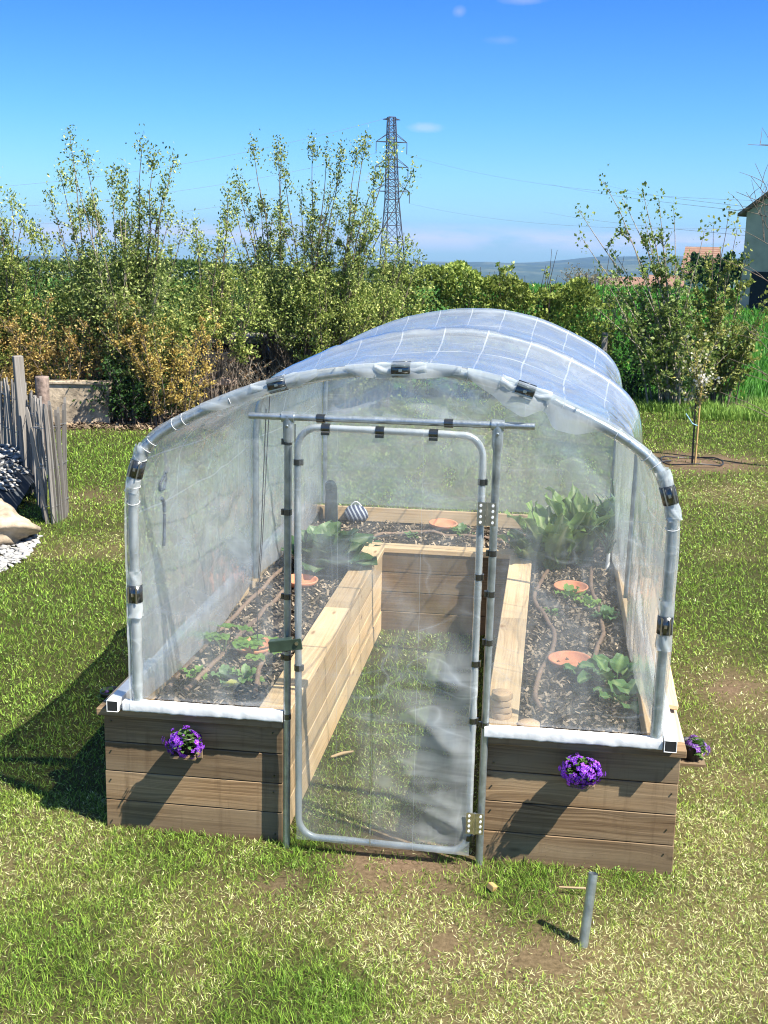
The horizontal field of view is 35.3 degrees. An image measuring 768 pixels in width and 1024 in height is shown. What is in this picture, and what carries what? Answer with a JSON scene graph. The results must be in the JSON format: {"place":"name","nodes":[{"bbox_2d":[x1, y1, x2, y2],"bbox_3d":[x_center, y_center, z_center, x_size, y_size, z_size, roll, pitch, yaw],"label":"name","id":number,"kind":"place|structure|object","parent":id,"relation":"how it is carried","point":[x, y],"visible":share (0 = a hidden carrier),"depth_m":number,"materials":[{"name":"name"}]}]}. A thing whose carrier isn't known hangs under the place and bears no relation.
{"place":"outdoors","nodes":[
{"label":"outdoors","id":0,"kind":"place"},
{"bbox_2d":[0,534,42,571],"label":"white gravel","id":1,"kind":"structure","parent":0,"point":[26,546],"depth_m":11.75,"materials":[{"name":"gravel"}]},
{"bbox_2d":[0,256,739,288],"bbox_3d":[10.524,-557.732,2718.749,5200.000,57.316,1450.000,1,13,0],"label":"hills","id":2,"kind":"structure","parent":0,"point":[527,272],"depth_m":2652.26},
{"bbox_2d":[0,277,767,1023],"bbox_3d":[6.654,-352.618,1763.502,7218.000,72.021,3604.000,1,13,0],"label":"ground","id":3,"kind":"structure","parent":0,"point":[534,959],"depth_m":6.08,"materials":[{"name":"plant"}]},
{"bbox_2d":[0,498,40,545],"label":"boulder","id":4,"kind":"object","parent":3,"relation":"on","point":[15,527],"visible":0.94,"depth_m":11.96,"materials":[{"name":"stone"}]},
{"bbox_2d":[12,355,30,493],"bbox_3d":[-4.277,-0.979,14.347,0.110,1.745,0.110,-8,14,-27],"label":"fence post","id":5,"kind":"object","parent":3,"relation":"on","point":[20,389],"visible":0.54,"depth_m":14.24,"materials":[{"name":"wood"}]},
{"bbox_2d":[0,446,58,509],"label":"ground sheet","id":6,"kind":"object","parent":3,"relation":"on","point":[14,498],"visible":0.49,"depth_m":13.82,"materials":[{"name":"plastic"}]},
{"bbox_2d":[0,444,45,491],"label":"grey pebbles","id":7,"kind":"object","parent":6,"relation":"on","point":[8,452],"visible":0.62,"depth_m":14.15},
{"bbox_2d":[0,377,68,523],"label":"paling fence","id":8,"kind":"object","parent":3,"relation":"on","point":[37,413],"visible":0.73,"depth_m":13.03,"materials":[{"name":"wood"}]},
{"bbox_2d":[35,376,50,453],"bbox_3d":[-4.434,-1.097,15.757,0.166,1.355,0.167,6,13,21],"label":"log post","id":9,"kind":"object","parent":3,"relation":"on","point":[42,386],"visible":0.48,"depth_m":15.59,"materials":[{"name":"brown wood"}]},
{"bbox_2d":[0,167,89,406],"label":"tall shrub","id":10,"kind":"object","parent":3,"relation":"on","point":[17,279],"visible":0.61,"depth_m":20.04,"materials":[{"name":"green plant"}]},
{"bbox_2d":[0,291,92,415],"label":"dry shrub","id":11,"kind":"object","parent":3,"relation":"on","point":[16,349],"visible":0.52,"depth_m":19.97,"materials":[{"name":"brown plant"}]},
{"bbox_2d":[0,300,126,386],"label":"dry shrub","id":12,"kind":"object","parent":3,"relation":"on","point":[79,374],"visible":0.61,"depth_m":19.92,"materials":[{"name":"brown plant"}]},
{"bbox_2d":[8,247,143,379],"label":"evergreen bush","id":13,"kind":"object","parent":3,"relation":"on","point":[56,338],"visible":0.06,"depth_m":24.75,"materials":[{"name":"green plant"}]},
{"bbox_2d":[49,379,113,424],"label":"stone wall","id":14,"kind":"structure","parent":3,"relation":"on","point":[82,412],"depth_m":19.78,"materials":[{"name":"stone"}]},
{"bbox_2d":[10,125,181,414],"bbox_3d":[-5.081,-4.026,20.411,3.412,4.933,2.128,1,13,0],"label":"tall shrub","id":15,"kind":"object","parent":3,"relation":"on","point":[75,230],"visible":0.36,"depth_m":20.25,"materials":[{"name":"green plant"}]},
{"bbox_2d":[3,408,190,430],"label":"leaf litter","id":16,"kind":"object","parent":3,"relation":"on","point":[139,424],"visible":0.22,"depth_m":19.68,"materials":[{"name":"brown dry leaf"}]},
{"bbox_2d":[19,139,212,421],"bbox_3d":[-4.420,-3.711,19.844,3.178,4.589,2.172,1,13,0],"label":"tall shrub","id":17,"kind":"object","parent":3,"relation":"on","point":[102,284],"visible":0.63,"depth_m":19.63,"materials":[{"name":"green plant"}]},
{"bbox_2d":[65,334,197,426],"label":"evergreen bush","id":18,"kind":"object","parent":3,"relation":"on","point":[118,394],"visible":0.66,"depth_m":19.68,"materials":[{"name":"green plant"}]},
{"bbox_2d":[25,123,247,418],"bbox_3d":[-4.093,-3.901,20.066,3.690,4.874,2.543,1,13,0],"label":"tall shrub","id":19,"kind":"object","parent":3,"relation":"on","point":[149,270],"visible":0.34,"depth_m":19.85,"materials":[{"name":"green plant"}]},
{"bbox_2d":[78,296,245,426],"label":"dry shrub","id":20,"kind":"object","parent":3,"relation":"on","point":[151,359],"visible":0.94,"depth_m":19.49,"materials":[{"name":"yellow plant"}]},
{"bbox_2d":[77,281,251,386],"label":"evergreen bush","id":21,"kind":"object","parent":3,"relation":"on","point":[187,341],"visible":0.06,"depth_m":24.94,"materials":[{"name":"green plant"}]},
{"bbox_2d":[0,257,412,377],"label":"hedge","id":22,"kind":"object","parent":3,"relation":"on","point":[185,267],"visible":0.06,"depth_m":26.25,"materials":[{"name":"green plant"}]},
{"bbox_2d":[136,176,295,406],"bbox_3d":[-2.984,-3.583,20.436,3.032,4.135,2.578,1,13,0],"label":"tall shrub","id":23,"kind":"object","parent":3,"relation":"on","point":[223,292],"visible":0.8,"depth_m":20.45,"materials":[{"name":"green plant"}]},
{"bbox_2d":[157,253,296,387],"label":"evergreen bush","id":24,"kind":"object","parent":3,"relation":"on","point":[209,311],"visible":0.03,"depth_m":24.97,"materials":[{"name":"green plant"}]},
{"bbox_2d":[199,352,288,410],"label":"bramble","id":25,"kind":"object","parent":3,"relation":"on","point":[246,377],"visible":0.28,"depth_m":21.53,"materials":[{"name":"brown plant"}]},
{"bbox_2d":[200,377,236,385],"bbox_3d":[-2.874,-2.270,21.011,0.600,0.100,0.420,1,13,0],"label":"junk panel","id":26,"kind":"object","parent":25,"relation":"on","point":[223,382],"visible":0.56,"depth_m":20.83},
{"bbox_2d":[196,332,296,391],"bbox_3d":[-2.616,-2.774,23.495,1.872,1.331,1.150,1,13,0],"label":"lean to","id":27,"kind":"object","parent":3,"relation":"on","point":[234,338],"visible":0.07,"depth_m":23.20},
{"bbox_2d":[265,343,293,364],"bbox_3d":[-1.996,-3.011,22.887,0.440,0.466,0.466,-4,14,-22],"label":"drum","id":28,"kind":"object","parent":27,"relation":"on","point":[291,353],"visible":0.25,"depth_m":22.77,"materials":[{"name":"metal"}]},
{"bbox_2d":[233,347,262,370],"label":"shrub","id":29,"kind":"object","parent":3,"relation":"on","point":[255,361],"visible":0.41,"depth_m":22.65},
{"bbox_2d":[206,128,334,407],"bbox_3d":[-1.958,-4.359,21.943,3.370,5.029,2.563,1,13,0],"label":"tall shrub","id":30,"kind":"object","parent":3,"relation":"on","point":[262,246],"visible":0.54,"depth_m":21.90,"materials":[{"name":"green plant"}]},
{"bbox_2d":[239,354,303,409],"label":"bramble","id":31,"kind":"object","parent":3,"relation":"on","point":[262,380],"visible":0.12,"depth_m":21.91,"materials":[{"name":"brown plant"}]},
{"bbox_2d":[197,250,367,362],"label":"evergreen bush","id":32,"kind":"object","parent":3,"relation":"on","point":[248,302],"visible":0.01,"depth_m":25.25,"materials":[{"name":"green plant"}]},
{"bbox_2d":[227,129,410,371],"bbox_3d":[-1.264,-4.228,21.539,3.517,4.976,2.584,1,13,0],"label":"tall shrub","id":33,"kind":"object","parent":3,"relation":"on","point":[305,246],"visible":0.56,"depth_m":21.33,"materials":[{"name":"green plant"}]},
{"bbox_2d":[241,125,433,388],"bbox_3d":[-0.890,-4.250,21.443,3.687,5.075,2.526,7,14,24],"label":"tall shrub","id":34,"kind":"object","parent":3,"relation":"on","point":[342,335],"visible":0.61,"depth_m":21.15,"materials":[{"name":"green plant"}]},
{"bbox_2d":[290,231,472,358],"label":"tall shrub","id":35,"kind":"object","parent":3,"relation":"on","point":[391,290],"visible":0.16,"depth_m":22.28,"materials":[{"name":"green plant"}]},
{"bbox_2d":[96,505,686,874],"bbox_3d":[0.330,0.860,8.409,2.990,0.745,4.950,3,13,8],"label":"raised bed","id":36,"kind":"object","parent":3,"relation":"on","point":[622,815],"visible":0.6,"depth_m":6.22,"materials":[{"name":"wood"}]},
{"bbox_2d":[96,686,116,702],"bbox_3d":[-1.480,1.039,6.575,0.166,0.166,0.132,3,13,8],"label":"flower pot","id":37,"kind":"object","parent":36,"relation":"attached to","point":[105,693],"visible":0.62,"depth_m":6.55,"materials":[{"name":"black plastic"}]},
{"bbox_2d":[141,608,185,662],"bbox_3d":[-1.210,0.589,7.771,0.101,0.032,2.200,-7,11,8],"label":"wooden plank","id":38,"kind":"object","parent":36,"relation":"on","point":[145,654],"visible":0.04,"depth_m":6.77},
{"bbox_2d":[161,725,204,760],"bbox_3d":[-0.998,1.170,6.064,0.225,0.206,0.182,3,13,8],"label":"flower pot","id":39,"kind":"object","parent":36,"relation":"attached to","point":[185,744],"visible":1,"depth_m":6.02,"materials":[{"name":"black plastic"}]},
{"bbox_2d":[204,623,266,655],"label":"strawberry plant","id":40,"kind":"object","parent":36,"relation":"on","point":[253,643],"visible":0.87,"depth_m":7.12,"materials":[{"name":"green plant"}]},
{"bbox_2d":[153,519,641,734],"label":"bark mulch","id":41,"kind":"object","parent":36,"relation":"in","point":[594,632],"visible":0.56,"depth_m":7.61,"materials":[{"name":"wood"}]},
{"bbox_2d":[179,664,207,679],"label":"seedling","id":42,"kind":"object","parent":41,"relation":"on","point":[194,670],"visible":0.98,"depth_m":6.83,"materials":[{"name":"green plant"}]},
{"bbox_2d":[209,664,236,687],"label":"seedling","id":43,"kind":"object","parent":41,"relation":"on","point":[226,670],"visible":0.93,"depth_m":6.82,"materials":[{"name":"green plant"}]},
{"bbox_2d":[165,559,292,690],"bbox_3d":[-0.968,0.670,7.949,0.068,0.066,2.747,3,13,9],"label":"soaker hose","id":44,"kind":"object","parent":41,"relation":"on","point":[176,676],"visible":0.77,"depth_m":7.82,"materials":[{"name":"rubber"}]},
{"bbox_2d":[182,570,310,693],"bbox_3d":[-0.809,0.680,7.915,0.073,0.058,2.800,4,13,12],"label":"soaker hose","id":45,"kind":"object","parent":41,"relation":"on","point":[194,682],"visible":0.72,"depth_m":7.22,"materials":[{"name":"rubber"}]},
{"bbox_2d":[231,663,265,683],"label":"seedling","id":46,"kind":"object","parent":41,"relation":"on","point":[247,672],"visible":1,"depth_m":6.79,"materials":[{"name":"green plant"}]},
{"bbox_2d":[235,637,268,655],"bbox_3d":[-0.778,0.815,7.259,0.250,0.047,0.250,-1,16,0],"label":"terracotta saucer","id":47,"kind":"object","parent":41,"relation":"on","point":[245,651],"visible":0.45,"depth_m":7.25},
{"bbox_2d":[232,634,281,661],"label":"strawberry plant","id":48,"kind":"object","parent":47,"relation":"in","point":[254,657],"visible":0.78,"depth_m":7.10,"materials":[{"name":"green plant"}]},
{"bbox_2d":[253,652,270,692],"bbox_3d":[-0.696,0.882,7.004,0.059,0.058,0.842,2,13,3],"label":"soaker hose","id":49,"kind":"object","parent":41,"relation":"on","point":[257,675],"visible":0.6,"depth_m":6.81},
{"bbox_2d":[283,574,317,588],"bbox_3d":[-0.594,0.498,8.632,0.250,0.047,0.250,3,14,0],"label":"terracotta saucer","id":50,"kind":"object","parent":41,"relation":"on","point":[308,580],"visible":0.61,"depth_m":8.68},
{"bbox_2d":[313,480,337,521],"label":"garden boots","id":51,"kind":"object","parent":41,"relation":"on","point":[331,506],"visible":0.49,"depth_m":10.58,"materials":[{"name":"rubber"}]},
{"bbox_2d":[281,520,377,573],"bbox_3d":[-0.413,0.284,9.009,0.715,0.393,0.732,0,13,-3],"label":"cabbage","id":52,"kind":"object","parent":41,"relation":"on","point":[324,544],"visible":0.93,"depth_m":8.92,"materials":[{"name":"green plant"}]},
{"bbox_2d":[344,501,367,522],"bbox_3d":[-0.243,-0.006,10.684,0.223,0.185,0.222,3,13,8],"label":"net bag","id":53,"kind":"object","parent":41,"relation":"on","point":[355,512],"visible":0.95,"depth_m":10.61,"materials":[{"name":"fabric"}]},
{"bbox_2d":[374,530,509,541],"bbox_3d":[0.584,0.215,10.143,1.602,0.062,0.312,2,13,2],"label":"soaker hose","id":54,"kind":"object","parent":41,"relation":"on","point":[432,531],"visible":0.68,"depth_m":10.23,"materials":[{"name":"rubber"}]},
{"bbox_2d":[429,518,457,530],"bbox_3d":[0.510,0.113,10.429,0.250,0.047,0.250,2,16,0],"label":"terracotta saucer","id":55,"kind":"object","parent":41,"relation":"on","point":[442,524],"visible":0.98,"depth_m":10.47,"materials":[{"name":"ceramic"}]},
{"bbox_2d":[449,522,474,535],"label":"seedling","id":56,"kind":"object","parent":41,"relation":"on","point":[460,528],"visible":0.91,"depth_m":10.32,"materials":[{"name":"green plant"}]},
{"bbox_2d":[497,529,582,570],"bbox_3d":[1.168,0.280,9.341,0.692,0.332,0.564,-5,14,-25],"label":"romaine lettuce","id":57,"kind":"object","parent":41,"relation":"on","point":[522,546],"visible":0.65,"depth_m":9.15,"materials":[{"name":"green plant"}]},
{"bbox_2d":[532,569,556,711],"bbox_3d":[1.047,0.723,7.907,0.159,0.064,3.051,3,13,7],"label":"soaker hose","id":58,"kind":"object","parent":41,"relation":"on","point":[546,660],"visible":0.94,"depth_m":7.48,"materials":[{"name":"rubber"}]},
{"bbox_2d":[505,500,614,571],"bbox_3d":[1.347,0.192,9.193,0.770,0.599,0.620,8,14,28],"label":"romaine lettuce","id":59,"kind":"object","parent":41,"relation":"on","point":[561,536],"visible":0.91,"depth_m":9.09,"materials":[{"name":"green plant"}]},
{"bbox_2d":[548,650,590,670],"bbox_3d":[1.093,0.882,7.117,0.256,0.047,0.256,0,14,0],"label":"terracotta saucer","id":60,"kind":"object","parent":41,"relation":"on","point":[575,658],"visible":0.6,"depth_m":7.17,"materials":[{"name":"ceramic"}]},
{"bbox_2d":[554,583,585,599],"bbox_3d":[1.337,0.578,8.556,0.230,0.117,0.254,-2,13,-14],"label":"lettuce","id":61,"kind":"object","parent":41,"relation":"on","point":[569,589],"visible":0.76,"depth_m":8.55,"materials":[{"name":"green plant"}]},
{"bbox_2d":[553,580,588,593],"bbox_3d":[1.341,0.550,8.669,0.250,0.047,0.250,1,15,0],"label":"terracotta saucer","id":62,"kind":"object","parent":41,"relation":"on","point":[558,585],"visible":0.58,"depth_m":8.73,"materials":[{"name":"ceramic"}]},
{"bbox_2d":[544,482,614,565],"bbox_3d":[1.539,0.080,9.407,0.653,0.716,0.597,10,15,33],"label":"romaine lettuce","id":63,"kind":"object","parent":41,"relation":"on","point":[574,502],"visible":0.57,"depth_m":9.35,"materials":[{"name":"green plant"}]},
{"bbox_2d":[561,658,604,681],"bbox_3d":[1.156,0.912,6.897,0.232,0.115,0.318,-5,14,-25],"label":"chard","id":64,"kind":"object","parent":41,"relation":"on","point":[570,668],"visible":0.48,"depth_m":6.92,"materials":[{"name":"green plant"}]},
{"bbox_2d":[573,594,605,609],"bbox_3d":[1.430,0.640,8.280,0.290,0.120,0.211,5,13,18],"label":"lettuce","id":65,"kind":"object","parent":41,"relation":"on","point":[586,599],"visible":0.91,"depth_m":8.31,"materials":[{"name":"green plant"}]},
{"bbox_2d":[589,566,606,704],"bbox_3d":[1.388,0.734,7.866,0.110,0.071,2.780,3,13,9],"label":"soaker hose","id":66,"kind":"object","parent":41,"relation":"on","point":[602,635],"visible":0.72,"depth_m":7.85,"materials":[{"name":"rubber"}]},
{"bbox_2d":[581,511,614,570],"bbox_3d":[1.707,0.221,9.145,0.528,0.505,0.110,3,13,10],"label":"leek","id":67,"kind":"object","parent":41,"relation":"on","point":[608,544],"visible":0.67,"depth_m":9.16,"materials":[{"name":"green plant"}]},
{"bbox_2d":[593,496,614,540],"bbox_3d":[1.794,0.145,9.268,0.729,0.641,0.191,-11,17,-43],"label":"leek","id":68,"kind":"object","parent":41,"relation":"on","point":[612,520],"visible":0.27,"depth_m":9.15,"materials":[{"name":"green plant"}]},
{"bbox_2d":[595,479,613,554],"bbox_3d":[1.864,0.039,9.620,0.187,0.685,0.689,10,15,35],"label":"leek","id":69,"kind":"object","parent":41,"relation":"on","point":[608,526],"visible":0.17,"depth_m":9.48,"materials":[{"name":"green plant"}]},
{"bbox_2d":[577,653,633,694],"bbox_3d":[1.322,0.910,6.768,0.526,0.161,0.464,0,13,-4],"label":"chard","id":70,"kind":"object","parent":41,"relation":"on","point":[618,663],"visible":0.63,"depth_m":6.83,"materials":[{"name":"green plant"}]},
{"bbox_2d":[589,604,621,619],"bbox_3d":[1.492,0.673,8.078,0.206,0.104,0.264,-10,17,-42],"label":"lettuce","id":71,"kind":"object","parent":41,"relation":"on","point":[607,612],"visible":0.98,"depth_m":8.06,"materials":[{"name":"green plant"}]},
{"bbox_2d":[593,677,638,713],"bbox_3d":[1.286,0.985,6.562,0.359,0.134,0.336,10,15,34],"label":"chard","id":72,"kind":"object","parent":41,"relation":"on","point":[608,691],"visible":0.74,"depth_m":6.59,"materials":[{"name":"green plant"}]},
{"bbox_2d":[491,711,511,719],"bbox_3d":[0.594,1.020,6.127,0.108,0.031,0.108,-4,13,-20],"label":"wood slice","id":73,"kind":"object","parent":36,"relation":"on","point":[497,716],"visible":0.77,"depth_m":6.08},
{"bbox_2d":[491,705,511,713],"bbox_3d":[0.596,0.988,6.116,0.108,0.031,0.108,7,14,25],"label":"wood slice","id":74,"kind":"object","parent":73,"relation":"on","point":[501,710],"visible":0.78,"depth_m":6.07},
{"bbox_2d":[490,697,511,707],"bbox_3d":[0.595,0.956,6.104,0.108,0.031,0.108,7,14,27],"label":"wood slice","id":75,"kind":"object","parent":74,"relation":"on","point":[495,703],"visible":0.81,"depth_m":6.06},
{"bbox_2d":[491,688,512,701],"bbox_3d":[0.594,0.923,6.094,0.109,0.031,0.108,6,13,20],"label":"wood slice","id":76,"kind":"object","parent":75,"relation":"on","point":[501,695],"visible":1,"depth_m":6.07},
{"bbox_2d":[517,718,539,727],"bbox_3d":[0.722,1.065,6.036,0.114,0.030,0.113,3,13,7],"label":"wood slice","id":77,"kind":"object","parent":36,"relation":"on","point":[527,722],"visible":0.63,"depth_m":6.02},
{"bbox_2d":[558,753,605,788],"bbox_3d":[0.948,1.255,5.796,0.228,0.201,0.191,3,13,8],"label":"flower pot","id":78,"kind":"object","parent":36,"relation":"attached to","point":[582,772],"visible":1,"depth_m":5.74,"materials":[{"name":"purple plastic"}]},
{"bbox_2d":[667,666,678,709],"bbox_3d":[1.651,0.735,7.357,0.100,0.032,2.400,11,14,7],"label":"wooden plank","id":79,"kind":"object","parent":36,"relation":"on","point":[672,699],"visible":0.2,"depth_m":6.33,"materials":[{"name":"wood"}]},
{"bbox_2d":[680,734,709,766],"bbox_3d":[1.561,1.222,6.108,0.177,0.184,0.146,3,13,8],"label":"flower pot","id":80,"kind":"object","parent":36,"relation":"attached to","point":[695,748],"visible":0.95,"depth_m":6.07,"materials":[{"name":"black plastic"}]},
{"bbox_2d":[375,116,409,264],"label":"pylon","id":81,"kind":"object","parent":3,"relation":"on","point":[389,138],"visible":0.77,"depth_m":323.04,"materials":[{"name":"metal"}]},
{"bbox_2d":[11,119,381,185],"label":"power cable","id":82,"kind":"object","parent":81,"relation":"attached to","point":[191,162],"visible":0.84,"depth_m":320.28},
{"bbox_2d":[106,308,682,864],"bbox_3d":[0.357,0.012,8.233,2.810,2.537,5.161,3,13,8],"label":"greenhouse","id":83,"kind":"object","parent":3,"relation":"on","point":[488,414],"visible":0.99,"depth_m":7.06,"materials":[{"name":"plastic"}]},
{"bbox_2d":[268,423,495,853],"bbox_3d":[-0.025,0.644,5.802,1.073,2.130,0.083,3,13,8],"label":"door","id":84,"kind":"structure","parent":83,"relation":"in","point":[486,511],"depth_m":5.80,"materials":[{"name":"metal"}]},
{"bbox_2d":[438,270,476,310],"bbox_3d":[1.445,-3.569,24.062,0.903,2.691,0.808,6,13,20],"label":"hedge sapling","id":85,"kind":"object","parent":3,"relation":"on","point":[445,293],"visible":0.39,"depth_m":23.72,"materials":[{"name":"green plant"}]},
{"bbox_2d":[372,250,623,360],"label":"hedge","id":86,"kind":"object","parent":3,"relation":"on","point":[520,288],"visible":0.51,"depth_m":23.79,"materials":[{"name":"green plant"}]},
{"bbox_2d":[484,261,515,311],"bbox_3d":[2.188,-3.615,24.136,0.912,2.774,0.818,5,13,16],"label":"hedge sapling","id":87,"kind":"object","parent":3,"relation":"on","point":[502,270],"visible":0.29,"depth_m":23.69,"materials":[{"name":"green plant"}]},
{"bbox_2d":[531,266,564,324],"bbox_3d":[3.225,-3.596,24.325,0.768,2.695,0.716,1,13,0],"label":"hedge sapling","id":88,"kind":"object","parent":3,"relation":"on","point":[557,287],"visible":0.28,"depth_m":24.14,"materials":[{"name":"green plant"}]},
{"bbox_2d":[559,262,605,283],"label":"tree","id":89,"kind":"object","parent":3,"relation":"on","point":[575,274],"visible":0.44,"depth_m":117.60,"materials":[{"name":"green plant"}]},
{"bbox_2d":[578,871,597,947],"bbox_3d":[0.897,1.778,5.325,0.041,0.382,0.109,10,15,34],"label":"steel pipe","id":90,"kind":"object","parent":3,"relation":"on","point":[588,907],"visible":0.88,"depth_m":5.31,"materials":[{"name":"grey metal"}]},
{"bbox_2d":[580,268,619,286],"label":"tree","id":91,"kind":"object","parent":3,"relation":"on","point":[592,279],"visible":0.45,"depth_m":107.88,"materials":[{"name":"green plant"}]},
{"bbox_2d":[601,332,607,354],"bbox_3d":[4.211,-2.687,23.255,0.100,1.519,0.080,1,13,0],"label":"fence post","id":92,"kind":"object","parent":3,"relation":"on","point":[604,343],"visible":0.36,"depth_m":23.09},
{"bbox_2d":[581,333,661,398],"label":"evergreen bush","id":93,"kind":"object","parent":3,"relation":"on","point":[633,381],"visible":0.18,"depth_m":23.93,"materials":[{"name":"green plant"}]},
{"bbox_2d":[614,277,647,286],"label":"house","id":94,"kind":"structure","parent":3,"relation":"on","point":[636,282],"depth_m":165.90,"materials":[{"name":"tile"}]},
{"bbox_2d":[648,275,683,286],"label":"house","id":95,"kind":"structure","parent":3,"relation":"on","point":[651,278],"depth_m":146.22,"materials":[{"name":"tile"}]},
{"bbox_2d":[574,163,759,406],"bbox_3d":[5.293,-4.234,23.076,3.894,4.569,2.555,4,13,15],"label":"tall shrub","id":96,"kind":"object","parent":3,"relation":"on","point":[666,337],"visible":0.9,"depth_m":22.75,"materials":[{"name":"green plant"}]},
{"bbox_2d":[660,456,723,465],"bbox_3d":[4.400,-0.738,17.389,0.941,0.059,0.767,6,14,23],"label":"watering hose","id":97,"kind":"object","parent":3,"relation":"on","point":[663,461],"visible":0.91,"depth_m":17.32,"materials":[{"name":"black plastic"}]},
{"bbox_2d":[681,247,720,290],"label":"house","id":98,"kind":"structure","parent":3,"relation":"on","point":[713,250],"depth_m":87.25,"materials":[{"name":"tile"}]},
{"bbox_2d":[672,329,738,462],"bbox_3d":[4.526,-1.601,17.221,1.037,2.032,0.649,7,14,25],"label":"young tree","id":99,"kind":"object","parent":3,"relation":"on","point":[697,377],"visible":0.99,"depth_m":17.13,"materials":[{"name":"green plant"}]},
{"bbox_2d":[671,249,743,292],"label":"tree","id":100,"kind":"object","parent":3,"relation":"on","point":[693,256],"visible":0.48,"depth_m":77.81,"materials":[{"name":"green plant"}]},
{"bbox_2d":[676,192,767,406],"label":"tall shrub","id":101,"kind":"object","parent":3,"relation":"on","point":[715,317],"visible":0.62,"depth_m":23.21,"materials":[{"name":"green plant"}]},
{"bbox_2d":[716,128,767,416],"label":"bare tree","id":102,"kind":"object","parent":3,"relation":"on","point":[765,374],"visible":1,"depth_m":16.52,"materials":[{"name":"brown plant"}]},
{"bbox_2d":[737,192,767,310],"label":"house","id":103,"kind":"structure","parent":3,"relation":"on","point":[755,227],"depth_m":58.16,"materials":[{"name":"paint"}]},
{"bbox_2d":[748,271,767,310],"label":"window","id":104,"kind":"structure","parent":103,"relation":"in","point":[758,288],"depth_m":58.34,"materials":[{"name":"glass"}]},
{"bbox_2d":[0,0,767,262],"label":"sky","id":105,"kind":"structure","parent":0,"point":[672,95],"materials":[{"name":"blue"}]},
{"bbox_2d":[11,383,767,539],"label":"rough grass","id":106,"kind":"structure","parent":0,"point":[709,410],"depth_m":22.46,"materials":[{"name":"plant"}]},
{"bbox_2d":[207,352,245,382],"bbox_3d":[-3.005,-2.724,22.857,0.760,0.600,0.120,1,13,0],"label":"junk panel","id":107,"kind":"object","parent":106,"relation":"on","point":[210,356],"visible":0.17,"depth_m":22.79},
{"bbox_2d":[434,281,767,403],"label":"field grass","id":108,"kind":"structure","parent":0,"point":[760,384],"depth_m":46.69,"materials":[{"name":"plant"}]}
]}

